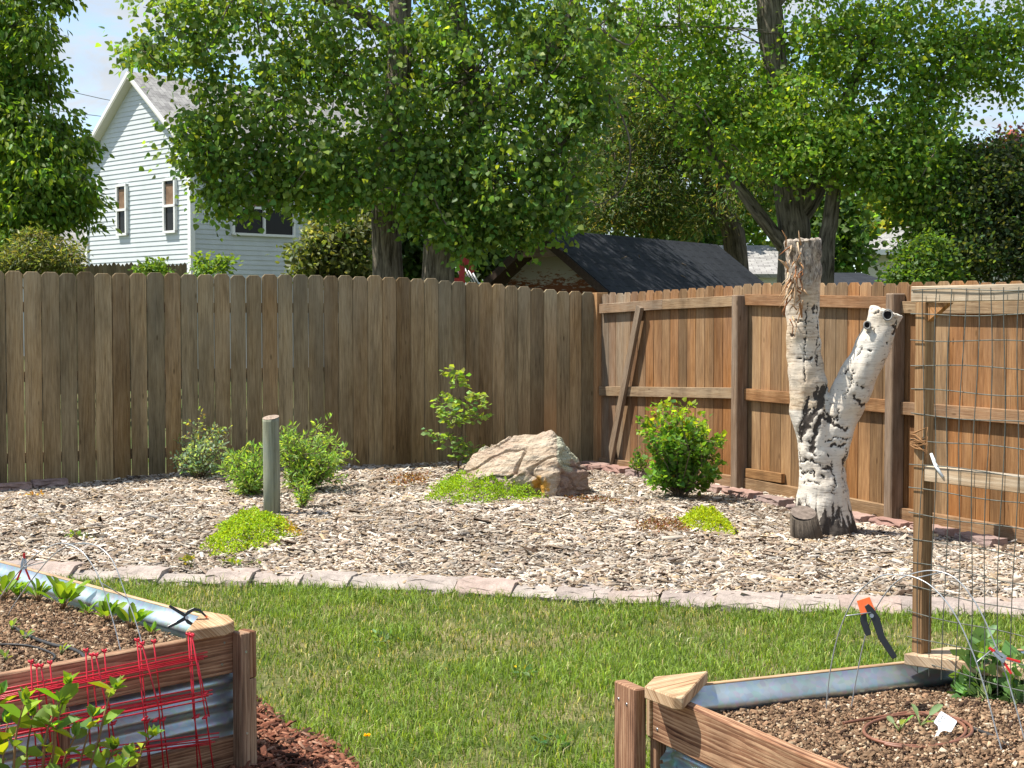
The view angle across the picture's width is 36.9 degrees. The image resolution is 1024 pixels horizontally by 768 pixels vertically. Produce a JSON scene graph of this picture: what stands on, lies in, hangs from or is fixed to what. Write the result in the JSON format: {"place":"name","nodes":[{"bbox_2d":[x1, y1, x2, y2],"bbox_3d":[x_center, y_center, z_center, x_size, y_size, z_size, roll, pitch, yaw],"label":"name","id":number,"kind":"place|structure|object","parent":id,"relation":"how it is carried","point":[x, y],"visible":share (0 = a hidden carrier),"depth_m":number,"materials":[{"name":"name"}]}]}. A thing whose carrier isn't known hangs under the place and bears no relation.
{"place":"outdoors","nodes":[
{"label":"outdoors","id":0,"kind":"place"},
{"bbox_2d":[6,360,424,482],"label":"ground","id":1,"kind":"structure","parent":0,"point":[147,417],"depth_m":26.32,"materials":[{"name":"soil"}]},
{"bbox_2d":[0,222,92,416],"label":"juniper shrub","id":2,"kind":"object","parent":1,"relation":"on","point":[37,252],"visible":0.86,"depth_m":23.72,"materials":[{"name":"green plant"}]},
{"bbox_2d":[23,222,84,340],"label":"house","id":3,"kind":"structure","parent":1,"relation":"on","point":[72,233],"depth_m":62.72,"materials":[{"name":"white"}]},
{"bbox_2d":[0,0,121,412],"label":"ash tree","id":4,"kind":"object","parent":1,"relation":"on","point":[40,185],"visible":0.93,"depth_m":25.68,"materials":[{"name":"green plant"}]},
{"bbox_2d":[39,262,186,394],"bbox_3d":[-8.101,-1.191,31.486,0.012,2.705,3.769,2,3,37],"label":"wood fence","id":5,"kind":"object","parent":1,"relation":"on","point":[180,270],"visible":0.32,"depth_m":31.56,"materials":[{"name":"wood"}]},
{"bbox_2d":[128,256,174,427],"bbox_3d":[-5.251,-0.610,22.515,0.797,2.520,0.623,1,3,22],"label":"garden shrub","id":6,"kind":"object","parent":1,"relation":"on","point":[157,266],"visible":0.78,"depth_m":22.37,"materials":[{"name":"green plant"}]},
{"bbox_2d":[184,250,243,277],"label":"garden shrub","id":7,"kind":"object","parent":1,"relation":"on","point":[218,264],"visible":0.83,"depth_m":21.89,"materials":[{"name":"green plant"}]},
{"bbox_2d":[76,71,438,368],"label":"house","id":8,"kind":"structure","parent":1,"relation":"on","point":[150,217],"depth_m":41.51,"materials":[{"name":"white"}]},
{"bbox_2d":[115,183,128,235],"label":"window","id":9,"kind":"structure","parent":8,"relation":"in","point":[121,190],"depth_m":42.26,"materials":[{"name":"white glass"}]},
{"bbox_2d":[162,178,177,233],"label":"window","id":10,"kind":"structure","parent":8,"relation":"in","point":[169,220],"depth_m":40.50,"materials":[{"name":"white glass"}]},
{"bbox_2d":[231,182,295,237],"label":"window","id":11,"kind":"structure","parent":8,"relation":"in","point":[274,227],"depth_m":41.44,"materials":[{"name":"black glass"}]},
{"bbox_2d":[266,207,371,398],"bbox_3d":[-2.706,-1.097,23.588,1.736,3.399,1.963,1,3,22],"label":"garden shrub","id":12,"kind":"object","parent":1,"relation":"on","point":[321,252],"visible":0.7,"depth_m":23.15,"materials":[{"name":"green plant"}]},
{"bbox_2d":[95,0,645,283],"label":"cottonwood tree","id":13,"kind":"object","parent":1,"relation":"on","point":[398,161],"visible":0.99,"depth_m":18.23,"materials":[{"name":"green plant"}]},
{"bbox_2d":[288,127,533,284],"bbox_3d":[-2.201,-3.110,35.892,6.785,6.373,5.306,0,2,0],"label":"background tree","id":14,"kind":"object","parent":1,"relation":"on","point":[412,258],"visible":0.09,"depth_m":34.95,"materials":[{"name":"green plant"}]},
{"bbox_2d":[454,254,478,284],"bbox_3d":[-0.767,-0.768,26.021,0.556,2.924,0.160,0,2,0],"label":"play frame","id":15,"kind":"object","parent":1,"relation":"on","point":[461,273],"visible":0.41,"depth_m":25.91,"materials":[{"name":"red paint"}]},
{"bbox_2d":[479,230,763,341],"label":"shed","id":16,"kind":"structure","parent":1,"relation":"on","point":[594,263],"depth_m":20.66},
{"bbox_2d":[547,25,751,244],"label":"background tree","id":17,"kind":"object","parent":1,"relation":"on","point":[707,240],"visible":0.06,"depth_m":42.93,"materials":[{"name":"green plant"}]},
{"bbox_2d":[498,7,816,269],"bbox_3d":[2.710,-3.320,28.676,7.249,7.536,3.828,1,3,22],"label":"crabapple tree","id":18,"kind":"object","parent":1,"relation":"on","point":[637,206],"visible":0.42,"depth_m":28.41,"materials":[{"name":"green plant"}]},
{"bbox_2d":[719,245,777,284],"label":"shed","id":19,"kind":"structure","parent":1,"relation":"on","point":[763,262],"depth_m":40.51,"materials":[{"name":"grey"}]},
{"bbox_2d":[685,89,848,244],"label":"background tree","id":20,"kind":"object","parent":1,"relation":"on","point":[757,236],"visible":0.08,"depth_m":48.68,"materials":[{"name":"green plant"}]},
{"bbox_2d":[571,0,1023,285],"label":"shade tree","id":21,"kind":"object","parent":1,"relation":"on","point":[881,168],"visible":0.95,"depth_m":24.41,"materials":[{"name":"green plant"}]},
{"bbox_2d":[769,179,892,274],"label":"background tree","id":22,"kind":"object","parent":1,"relation":"on","point":[850,245],"visible":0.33,"depth_m":40.89,"materials":[{"name":"green plant"}]},
{"bbox_2d":[834,273,896,285],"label":"shed","id":23,"kind":"structure","parent":1,"relation":"on","point":[859,278],"depth_m":35.00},
{"bbox_2d":[862,194,923,242],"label":"background tree","id":24,"kind":"object","parent":1,"relation":"on","point":[882,223],"visible":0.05,"depth_m":64.48,"materials":[{"name":"green plant"}]},
{"bbox_2d":[874,219,975,284],"bbox_3d":[6.117,-0.922,22.952,1.424,3.100,1.542,1,3,26],"label":"tall shrub","id":25,"kind":"object","parent":1,"relation":"on","point":[922,265],"visible":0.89,"depth_m":22.75,"materials":[{"name":"green plant"}]},
{"bbox_2d":[862,227,1008,283],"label":"house","id":26,"kind":"structure","parent":1,"relation":"on","point":[888,238],"depth_m":57.87,"materials":[{"name":"grey"}]},
{"bbox_2d":[881,127,1023,284],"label":"tall shrub","id":27,"kind":"object","parent":1,"relation":"on","point":[1006,189],"visible":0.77,"depth_m":23.58,"materials":[{"name":"green plant"}]},
{"bbox_2d":[978,120,1023,280],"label":"purple tree","id":28,"kind":"object","parent":1,"relation":"on","point":[1016,131],"visible":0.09,"depth_m":33.61,"materials":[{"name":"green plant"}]},
{"bbox_2d":[216,695,359,767],"bbox_3d":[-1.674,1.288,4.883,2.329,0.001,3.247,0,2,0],"label":"bark path","id":29,"kind":"structure","parent":0,"point":[301,751],"depth_m":5.28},
{"bbox_2d":[0,632,218,767],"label":"wire cage","id":30,"kind":"object","parent":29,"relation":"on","point":[149,667],"visible":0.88,"depth_m":4.70,"materials":[{"name":"metal"}]},
{"bbox_2d":[0,560,256,767],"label":"raised bed","id":31,"kind":"object","parent":29,"relation":"on","point":[227,666],"visible":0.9,"depth_m":4.96,"materials":[{"name":"brown wood"}]},
{"bbox_2d":[0,680,41,767],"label":"leafy plant","id":32,"kind":"object","parent":31,"relation":"on","point":[25,694],"visible":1,"depth_m":4.03,"materials":[{"name":"green plant"}]},
{"bbox_2d":[11,671,86,767],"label":"leafy plant","id":33,"kind":"object","parent":31,"relation":"on","point":[62,697],"visible":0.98,"depth_m":4.06,"materials":[{"name":"green plant"}]},
{"bbox_2d":[0,584,182,671],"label":"garden soil","id":34,"kind":"structure","parent":31,"relation":"in","point":[49,620],"depth_m":5.32,"materials":[{"name":"soil"}]},
{"bbox_2d":[0,571,26,598],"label":"beet seedling","id":35,"kind":"object","parent":34,"relation":"on","point":[5,580],"visible":0.91,"depth_m":5.98,"materials":[{"name":"green plant"}]},
{"bbox_2d":[23,578,52,601],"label":"beet seedling","id":36,"kind":"object","parent":34,"relation":"on","point":[37,595],"visible":0.93,"depth_m":5.94,"materials":[{"name":"green plant"}]},
{"bbox_2d":[13,626,84,656],"bbox_3d":[-1.552,0.866,5.152,0.043,0.013,0.646,-2,3,-39],"label":"drip tube","id":37,"kind":"object","parent":34,"relation":"on","point":[75,650],"visible":0.77,"depth_m":5.11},
{"bbox_2d":[35,575,90,608],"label":"beet seedling","id":38,"kind":"object","parent":34,"relation":"on","point":[63,591],"visible":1,"depth_m":5.77,"materials":[{"name":"green plant"}]},
{"bbox_2d":[0,543,141,649],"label":"wire hoop","id":39,"kind":"object","parent":34,"relation":"on","point":[68,544],"visible":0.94,"depth_m":5.20,"materials":[{"name":"metal"}]},
{"bbox_2d":[94,593,126,620],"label":"beet seedling","id":40,"kind":"object","parent":34,"relation":"on","point":[102,609],"visible":0.96,"depth_m":5.54,"materials":[{"name":"green plant"}]},
{"bbox_2d":[115,602,153,628],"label":"beet seedling","id":41,"kind":"object","parent":34,"relation":"on","point":[139,615],"visible":0.93,"depth_m":5.39,"materials":[{"name":"green plant"}]},
{"bbox_2d":[72,675,126,767],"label":"leafy plant","id":42,"kind":"object","parent":31,"relation":"on","point":[97,757],"visible":0.99,"depth_m":4.08,"materials":[{"name":"green plant"}]},
{"bbox_2d":[108,724,164,767],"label":"leafy plant","id":43,"kind":"object","parent":31,"relation":"on","point":[128,752],"visible":0.95,"depth_m":4.15,"materials":[{"name":"green plant"}]},
{"bbox_2d":[167,605,207,627],"bbox_3d":[-1.066,0.762,5.047,0.130,0.079,0.037,-1,2,-12],"label":"spring clamp","id":44,"kind":"object","parent":31,"relation":"attached to","point":[185,616],"visible":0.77,"depth_m":5.04,"materials":[{"name":"black plastic"}]},
{"bbox_2d":[0,460,1023,601],"bbox_3d":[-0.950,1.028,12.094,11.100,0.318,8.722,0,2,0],"label":"mulch ground","id":45,"kind":"structure","parent":0,"point":[8,541],"depth_m":10.03,"materials":[{"name":"wood"}]},
{"bbox_2d":[0,482,31,490],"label":"edging block","id":46,"kind":"object","parent":45,"relation":"on","point":[26,486],"depth_m":12.95,"materials":[{"name":"pink stone"}]},
{"bbox_2d":[31,478,67,487],"bbox_3d":[-3.989,0.883,13.258,0.301,0.125,0.168,-1,3,-26],"label":"edging block","id":47,"kind":"object","parent":45,"relation":"on","point":[57,482],"depth_m":13.21,"materials":[{"name":"pink stone"}]},
{"bbox_2d":[167,406,234,478],"bbox_3d":[-2.696,0.520,13.402,0.665,0.645,0.687,0,2,0],"label":"shrub","id":48,"kind":"object","parent":45,"relation":"on","point":[196,465],"visible":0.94,"depth_m":13.37,"materials":[{"name":"green plant"}]},
{"bbox_2d":[216,438,262,495],"bbox_3d":[-2.079,0.682,12.145,0.528,0.533,0.665,0,2,0],"label":"green shrub","id":49,"kind":"object","parent":45,"relation":"on","point":[247,477],"visible":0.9,"depth_m":12.02,"materials":[{"name":"green plant"}]},
{"bbox_2d":[199,505,306,556],"bbox_3d":[-1.668,0.935,10.008,0.667,0.232,1.636,0,2,0],"label":"sedum mat","id":50,"kind":"object","parent":45,"relation":"on","point":[254,516],"visible":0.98,"depth_m":9.78,"materials":[{"name":"green plant"}]},
{"bbox_2d":[262,415,279,513],"bbox_3d":[-1.685,0.672,10.767,0.121,0.907,0.119,0,2,0],"label":"wooden post","id":51,"kind":"object","parent":45,"relation":"on","point":[271,473],"visible":0.86,"depth_m":10.72,"materials":[{"name":"grey wood"}]},
{"bbox_2d":[0,271,607,484],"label":"wood fence","id":52,"kind":"object","parent":45,"relation":"on","point":[385,350],"visible":0.73,"depth_m":14.20,"materials":[{"name":"wood"}]},
{"bbox_2d":[291,474,316,507],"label":"green shrub","id":53,"kind":"object","parent":45,"relation":"on","point":[301,501],"visible":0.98,"depth_m":11.11,"materials":[{"name":"green plant"}]},
{"bbox_2d":[255,413,359,490],"bbox_3d":[-1.646,0.594,12.519,0.782,0.747,0.935,0,2,0],"label":"green shrub","id":54,"kind":"object","parent":45,"relation":"on","point":[310,461],"visible":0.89,"depth_m":12.36,"materials":[{"name":"green plant"}]},
{"bbox_2d":[384,471,435,489],"bbox_3d":[-0.909,0.831,13.308,0.586,0.097,1.602,0,2,0],"label":"dried sedum","id":55,"kind":"object","parent":45,"relation":"on","point":[416,477],"visible":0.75,"depth_m":13.27,"materials":[{"name":"brown plant"}]},
{"bbox_2d":[421,364,493,467],"bbox_3d":[-0.504,0.313,14.327,0.684,0.999,0.519,0,2,0],"label":"oak sapling","id":56,"kind":"object","parent":45,"relation":"on","point":[460,418],"visible":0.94,"depth_m":14.28,"materials":[{"name":"green plant"}]},
{"bbox_2d":[419,469,548,505],"bbox_3d":[-0.111,0.783,12.384,1.270,0.256,2.399,0,2,0],"label":"sedum mat","id":57,"kind":"object","parent":45,"relation":"on","point":[453,483],"visible":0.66,"depth_m":11.87,"materials":[{"name":"green plant"}]},
{"bbox_2d":[461,430,589,497],"bbox_3d":[0.110,0.679,12.371,1.060,0.625,0.826,0,2,0],"label":"boulder","id":58,"kind":"object","parent":45,"relation":"on","point":[548,463],"visible":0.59,"depth_m":12.14,"materials":[{"name":"stone"}]},
{"bbox_2d":[551,493,646,506],"bbox_3d":[0.576,0.904,11.880,0.796,0.112,0.827,2,3,36],"label":"dried sedum","id":59,"kind":"object","parent":45,"relation":"on","point":[581,494],"visible":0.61,"depth_m":11.87,"materials":[{"name":"brown plant"}]},
{"bbox_2d":[601,464,632,473],"bbox_3d":[1.013,0.856,14.851,0.189,0.126,0.361,-1,3,-26],"label":"edging block","id":60,"kind":"object","parent":45,"relation":"on","point":[615,469],"depth_m":14.80,"materials":[{"name":"pink stone"}]},
{"bbox_2d":[606,305,643,464],"bbox_3d":[1.104,0.034,15.106,0.039,1.618,0.653,-1,3,-27],"label":"brace board","id":61,"kind":"object","parent":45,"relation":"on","point":[633,339],"visible":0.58,"depth_m":15.07,"materials":[{"name":"brown wood"}]},
{"bbox_2d":[628,446,650,473],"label":"leafy shrub","id":62,"kind":"object","parent":45,"relation":"on","point":[640,459],"visible":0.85,"depth_m":14.31,"materials":[{"name":"green plant"}]},
{"bbox_2d":[619,516,695,535],"bbox_3d":[1.003,0.978,10.575,0.584,0.105,0.960,0,2,0],"label":"dried sedum","id":63,"kind":"object","parent":45,"relation":"on","point":[671,522],"visible":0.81,"depth_m":10.51,"materials":[{"name":"brown plant"}]},
{"bbox_2d":[635,396,727,497],"bbox_3d":[1.379,0.519,12.469,0.768,0.849,0.759,0,2,0],"label":"leafy shrub","id":64,"kind":"object","parent":45,"relation":"on","point":[685,449],"visible":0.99,"depth_m":12.38,"materials":[{"name":"green plant"}]},
{"bbox_2d":[675,504,738,535],"bbox_3d":[1.342,0.932,10.723,0.452,0.199,1.154,0,2,0],"label":"sedum mat","id":65,"kind":"object","parent":45,"relation":"on","point":[705,514],"visible":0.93,"depth_m":10.52,"materials":[{"name":"green plant"}]},
{"bbox_2d":[720,487,762,499],"bbox_3d":[1.913,0.943,12.816,0.177,0.125,0.422,-1,3,-25],"label":"edging block","id":66,"kind":"object","parent":45,"relation":"on","point":[739,492],"depth_m":12.74,"materials":[{"name":"pink stone"}]},
{"bbox_2d":[752,494,794,506],"bbox_3d":[2.110,0.972,12.418,0.183,0.124,0.361,-1,3,-25],"label":"edging block","id":67,"kind":"object","parent":45,"relation":"on","point":[777,500],"depth_m":12.33,"materials":[{"name":"pink stone"}]},
{"bbox_2d":[599,281,1023,544],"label":"wood fence","id":68,"kind":"object","parent":45,"relation":"on","point":[718,353],"visible":0.56,"depth_m":12.29,"materials":[{"name":"brown wood"}]},
{"bbox_2d":[745,468,784,482],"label":"wood block","id":69,"kind":"structure","parent":68,"relation":"attached to","point":[771,476],"depth_m":13.06,"materials":[{"name":"brown wood"}]},
{"bbox_2d":[778,231,902,540],"bbox_3d":[2.202,0.049,10.549,0.852,2.194,0.598,-1,3,-22],"label":"aspen stump","id":70,"kind":"object","parent":45,"relation":"on","point":[824,421],"visible":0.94,"depth_m":10.48,"materials":[{"name":"wood"}]},
{"bbox_2d":[852,511,875,522],"bbox_3d":[2.595,1.040,11.667,0.183,0.126,0.361,-1,3,-25],"label":"edging block","id":71,"kind":"object","parent":45,"relation":"on","point":[861,517],"depth_m":11.52,"materials":[{"name":"pink stone"}]},
{"bbox_2d":[868,516,912,527],"bbox_3d":[2.791,1.054,11.266,0.185,0.126,0.361,-1,3,-27],"label":"edging block","id":72,"kind":"object","parent":45,"relation":"on","point":[888,522],"depth_m":11.24,"materials":[{"name":"pink stone"}]},
{"bbox_2d":[909,524,960,537],"bbox_3d":[2.990,1.066,10.870,0.181,0.126,0.362,-1,3,-25],"label":"edging block","id":73,"kind":"object","parent":45,"relation":"on","point":[939,530],"depth_m":10.73,"materials":[{"name":"pink stone"}]},
{"bbox_2d":[954,531,1007,548],"bbox_3d":[3.188,1.091,10.472,0.178,0.126,0.362,-1,3,-25],"label":"edging block","id":74,"kind":"object","parent":45,"relation":"on","point":[978,539],"depth_m":10.39,"materials":[{"name":"pink stone"}]},
{"bbox_2d":[4,0,1023,283],"label":"sky","id":75,"kind":"structure","parent":0,"point":[90,75],"materials":[{"name":"white"}]},
{"bbox_2d":[58,570,1023,767],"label":"lawn","id":76,"kind":"structure","parent":0,"point":[278,681],"depth_m":6.77,"materials":[{"name":"plant"}]},
{"bbox_2d":[28,560,84,577],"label":"edging stone","id":77,"kind":"object","parent":76,"relation":"on","point":[59,568],"visible":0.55,"depth_m":8.87,"materials":[{"name":"stone"}]},
{"bbox_2d":[72,567,115,581],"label":"edging stone","id":78,"kind":"object","parent":76,"relation":"on","point":[83,572],"visible":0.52,"depth_m":8.81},
{"bbox_2d":[112,565,171,584],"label":"edging stone","id":79,"kind":"object","parent":76,"relation":"on","point":[148,573],"visible":0.65,"depth_m":8.73,"materials":[{"name":"stone"}]},
{"bbox_2d":[158,570,204,585],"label":"edging stone","id":80,"kind":"object","parent":76,"relation":"on","point":[170,575],"visible":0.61,"depth_m":8.69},
{"bbox_2d":[203,566,260,587],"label":"edging stone","id":81,"kind":"object","parent":76,"relation":"on","point":[216,573],"visible":0.67,"depth_m":8.64,"materials":[{"name":"stone"}]},
{"bbox_2d":[252,569,307,587],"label":"edging stone","id":82,"kind":"object","parent":76,"relation":"on","point":[261,576],"visible":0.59,"depth_m":8.61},
{"bbox_2d":[300,570,358,590],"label":"edging stone","id":83,"kind":"object","parent":76,"relation":"on","point":[329,576],"visible":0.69,"depth_m":8.56,"materials":[{"name":"stone"}]},
{"bbox_2d":[348,573,412,591],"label":"edging stone","id":84,"kind":"object","parent":76,"relation":"on","point":[385,581],"visible":0.63,"depth_m":8.50,"materials":[{"name":"stone"}]},
{"bbox_2d":[404,574,462,595],"bbox_3d":[-0.430,1.116,8.456,0.292,0.101,0.227,1,2,13],"label":"edging stone","id":85,"kind":"object","parent":76,"relation":"on","point":[434,582],"visible":0.69,"depth_m":8.40,"materials":[{"name":"stone"}]},
{"bbox_2d":[455,575,521,598],"bbox_3d":[-0.134,1.118,8.370,0.331,0.104,0.227,1,3,18],"label":"edging stone","id":86,"kind":"object","parent":76,"relation":"on","point":[489,585],"visible":0.68,"depth_m":8.32,"materials":[{"name":"stone"}]},
{"bbox_2d":[512,582,557,601],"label":"edging stone","id":87,"kind":"object","parent":76,"relation":"on","point":[539,590],"visible":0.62,"depth_m":8.23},
{"bbox_2d":[529,731,573,751],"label":"weed","id":88,"kind":"object","parent":76,"relation":"on","point":[544,741],"visible":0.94,"depth_m":5.34,"materials":[{"name":"green plant"}]},
{"bbox_2d":[555,583,613,603],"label":"edging stone","id":89,"kind":"object","parent":76,"relation":"on","point":[584,591],"visible":0.69,"depth_m":8.15,"materials":[{"name":"stone"}]},
{"bbox_2d":[608,587,660,605],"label":"edging stone","id":90,"kind":"object","parent":76,"relation":"on","point":[638,594],"visible":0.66,"depth_m":8.09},
{"bbox_2d":[660,588,716,610],"bbox_3d":[0.944,1.138,8.040,0.310,0.094,0.235,1,3,24],"label":"edging stone","id":91,"kind":"object","parent":76,"relation":"on","point":[684,596],"visible":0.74,"depth_m":7.99,"materials":[{"name":"stone"}]},
{"bbox_2d":[716,590,781,613],"bbox_3d":[1.226,1.135,7.950,0.330,0.106,0.237,1,3,14],"label":"edging stone","id":92,"kind":"object","parent":76,"relation":"on","point":[769,600],"visible":0.68,"depth_m":7.89,"materials":[{"name":"stone"}]},
{"bbox_2d":[779,593,839,614],"bbox_3d":[1.523,1.141,7.895,0.310,0.100,0.237,0,2,6],"label":"edging stone","id":93,"kind":"object","parent":76,"relation":"on","point":[789,598],"visible":0.66,"depth_m":7.84,"materials":[{"name":"stone"}]},
{"bbox_2d":[614,647,1023,767],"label":"raised bed","id":94,"kind":"object","parent":76,"relation":"on","point":[678,720],"visible":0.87,"depth_m":4.28,"materials":[{"name":"brown wood"}]},
{"bbox_2d":[714,684,1023,767],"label":"garden soil","id":95,"kind":"structure","parent":94,"relation":"in","point":[816,726],"depth_m":4.08,"materials":[{"name":"soil"}]},
{"bbox_2d":[842,711,973,748],"bbox_3d":[1.068,0.911,4.051,0.354,0.009,0.296,-1,3,-29],"label":"drip tube","id":96,"kind":"object","parent":95,"relation":"on","point":[961,722],"visible":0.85,"depth_m":4.10,"materials":[{"name":"plastic"}]},
{"bbox_2d":[826,570,1023,748],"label":"wire hoop","id":97,"kind":"object","parent":95,"relation":"on","point":[957,620],"visible":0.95,"depth_m":4.05,"materials":[{"name":"metal"}]},
{"bbox_2d":[857,597,896,658],"bbox_3d":[1.014,0.675,4.265,0.118,0.168,0.037,1,3,28],"label":"spring clamp","id":98,"kind":"object","parent":97,"relation":"hanging from","point":[865,605],"visible":0.99,"depth_m":4.26,"materials":[{"name":"black plastic"}]},
{"bbox_2d":[988,647,1020,673],"bbox_3d":[1.267,0.712,3.953,0.081,0.068,0.023,1,3,24],"label":"spring clamp","id":99,"kind":"object","parent":97,"relation":"attached to","point":[998,657],"visible":1,"depth_m":3.95,"materials":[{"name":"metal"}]},
{"bbox_2d":[911,703,942,725],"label":"squash seedling","id":100,"kind":"object","parent":95,"relation":"on","point":[936,708],"visible":1,"depth_m":4.11,"materials":[{"name":"green plant"}]},
{"bbox_2d":[934,711,956,736],"bbox_3d":[1.120,0.891,3.997,0.077,0.065,0.040,-2,3,-39],"label":"plant tag","id":101,"kind":"object","parent":95,"relation":"on","point":[943,721],"visible":1,"depth_m":4.00,"materials":[{"name":"white plastic"}]},
{"bbox_2d":[946,624,1004,700],"bbox_3d":[1.378,0.838,4.493,0.203,0.244,0.273,2,3,36],"label":"pea plant","id":102,"kind":"object","parent":95,"relation":"on","point":[962,688],"visible":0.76,"depth_m":4.43,"materials":[{"name":"green plant"}]},
{"bbox_2d":[989,640,1023,706],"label":"pea plant","id":103,"kind":"object","parent":95,"relation":"on","point":[1016,654],"visible":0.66,"depth_m":4.35,"materials":[{"name":"green plant"}]},
{"bbox_2d":[907,284,1023,698],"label":"wire trellis","id":104,"kind":"object","parent":94,"relation":"on","point":[929,310],"visible":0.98,"depth_m":4.48,"materials":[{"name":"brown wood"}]},
{"bbox_2d":[910,427,927,463],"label":"dried vine","id":105,"kind":"object","parent":104,"relation":"attached to","point":[917,441],"visible":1,"depth_m":4.52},
{"bbox_2d":[838,594,901,615],"bbox_3d":[1.829,1.142,7.857,0.311,0.101,0.228,0,2,7],"label":"edging stone","id":106,"kind":"object","parent":76,"relation":"on","point":[847,599],"visible":0.53,"depth_m":7.81,"materials":[{"name":"stone"}]},
{"bbox_2d":[898,595,963,617],"bbox_3d":[2.130,1.144,7.815,0.312,0.100,0.228,0,2,9],"label":"edging stone","id":107,"kind":"object","parent":76,"relation":"on","point":[906,601],"visible":0.41,"depth_m":7.77,"materials":[{"name":"stone"}]},
{"bbox_2d":[957,596,1023,618],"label":"edging stone","id":108,"kind":"object","parent":76,"relation":"on","point":[989,600],"visible":0.52,"depth_m":7.74,"materials":[{"name":"stone"}]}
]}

